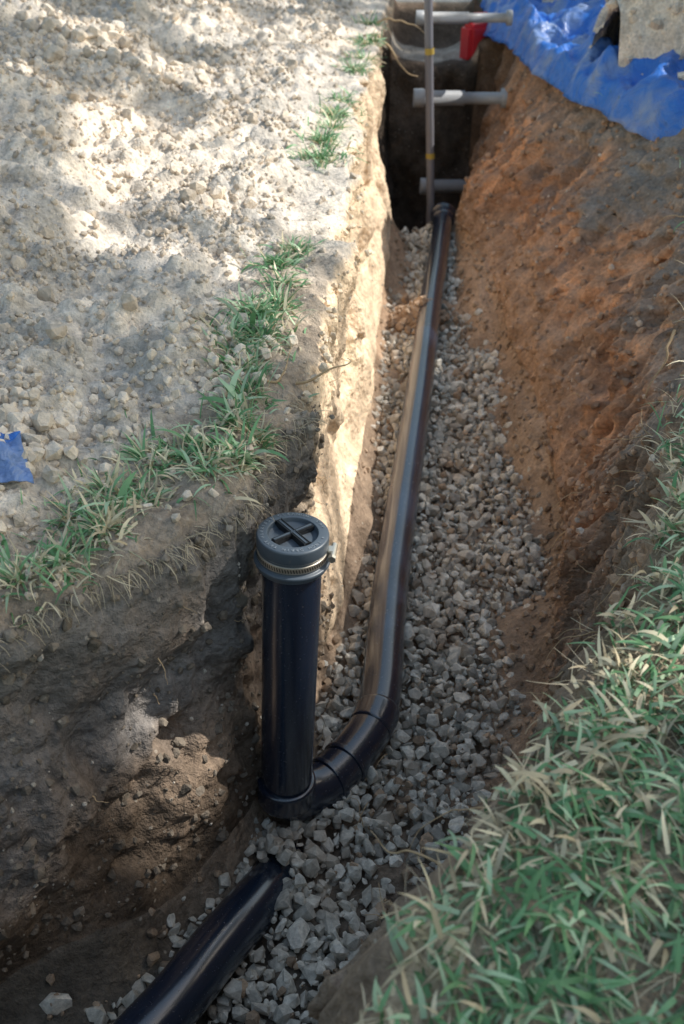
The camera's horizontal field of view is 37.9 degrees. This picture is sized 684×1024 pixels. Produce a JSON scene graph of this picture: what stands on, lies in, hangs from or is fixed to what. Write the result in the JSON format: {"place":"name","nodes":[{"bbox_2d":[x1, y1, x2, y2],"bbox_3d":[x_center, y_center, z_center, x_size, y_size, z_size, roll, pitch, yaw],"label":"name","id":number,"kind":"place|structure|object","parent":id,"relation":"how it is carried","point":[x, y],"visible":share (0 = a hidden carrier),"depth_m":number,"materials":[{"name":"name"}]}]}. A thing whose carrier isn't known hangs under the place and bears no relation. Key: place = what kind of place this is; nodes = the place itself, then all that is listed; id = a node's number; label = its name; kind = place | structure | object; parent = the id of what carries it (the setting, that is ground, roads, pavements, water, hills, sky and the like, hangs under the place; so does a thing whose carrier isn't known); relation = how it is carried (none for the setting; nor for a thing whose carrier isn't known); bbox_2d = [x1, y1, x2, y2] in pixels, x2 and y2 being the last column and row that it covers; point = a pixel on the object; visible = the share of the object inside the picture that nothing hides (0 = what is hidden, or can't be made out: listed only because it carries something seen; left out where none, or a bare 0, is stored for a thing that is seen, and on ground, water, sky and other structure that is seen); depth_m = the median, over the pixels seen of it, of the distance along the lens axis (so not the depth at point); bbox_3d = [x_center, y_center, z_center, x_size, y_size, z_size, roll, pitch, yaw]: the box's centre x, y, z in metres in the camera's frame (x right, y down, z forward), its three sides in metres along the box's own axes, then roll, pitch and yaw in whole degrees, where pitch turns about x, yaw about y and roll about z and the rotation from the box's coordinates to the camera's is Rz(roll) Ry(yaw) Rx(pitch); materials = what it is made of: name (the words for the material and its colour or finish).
{"place":"outdoors","nodes":[
{"label":"outdoors","id":0,"kind":"place"},
{"bbox_2d":[39,221,554,1023],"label":"gravel","id":1,"kind":"structure","parent":0,"point":[295,895],"depth_m":2.56,"materials":[{"name":"grey gravel"}]},
{"bbox_2d":[0,0,683,1023],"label":"ground","id":2,"kind":"structure","parent":0,"point":[100,958],"depth_m":2.49,"materials":[{"name":"soil"}]},
{"bbox_2d":[0,431,33,483],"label":"tarp","id":3,"kind":"object","parent":2,"relation":"on","point":[12,465],"visible":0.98,"depth_m":1.75,"materials":[{"name":"blue plastic"}]},
{"bbox_2d":[112,202,455,1023],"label":"drain pipe","id":4,"kind":"object","parent":2,"relation":"on","point":[206,962],"visible":0.94,"depth_m":2.52,"materials":[{"name":"black plastic"}]},
{"bbox_2d":[253,512,389,821],"bbox_3d":[-0.021,0.324,2.096,0.164,0.814,0.387,29,44,34],"label":"cleanout riser","id":5,"kind":"object","parent":2,"relation":"on","point":[294,557],"visible":0.99,"depth_m":1.97,"materials":[{"name":"black plastic"}]},
{"bbox_2d":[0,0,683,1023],"bbox_3d":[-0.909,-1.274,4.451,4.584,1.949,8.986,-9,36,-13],"label":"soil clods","id":6,"kind":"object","parent":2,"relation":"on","point":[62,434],"visible":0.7,"depth_m":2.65,"materials":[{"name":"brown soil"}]},
{"bbox_2d":[92,17,683,917],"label":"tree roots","id":7,"kind":"object","parent":2,"relation":"on","point":[580,629],"visible":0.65,"depth_m":2.17,"materials":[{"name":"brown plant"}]},
{"bbox_2d":[413,0,512,233],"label":"trench shoring","id":8,"kind":"object","parent":2,"relation":"on","point":[429,97],"visible":0.88,"depth_m":5.45,"materials":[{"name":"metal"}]},
{"bbox_2d":[459,12,487,59],"bbox_3d":[0.846,-2.915,6.076,0.237,0.305,0.130,-17,39,-23],"label":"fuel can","id":9,"kind":"object","parent":2,"relation":"on","point":[472,36],"visible":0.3,"depth_m":6.02,"materials":[{"name":"red plastic"}]},
{"bbox_2d":[480,0,683,162],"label":"tarp","id":10,"kind":"object","parent":2,"relation":"on","point":[549,42],"visible":0.63,"depth_m":4.60,"materials":[{"name":"blue plastic"}]},
{"bbox_2d":[542,0,683,80],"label":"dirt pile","id":11,"kind":"object","parent":2,"relation":"on","point":[652,29],"visible":0.38,"depth_m":4.34,"materials":[{"name":"soil"}]},
{"bbox_2d":[0,9,683,1023],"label":"grass","id":12,"kind":"structure","parent":0,"point":[590,987],"depth_m":1.24,"materials":[{"name":"green plant"}]}
]}

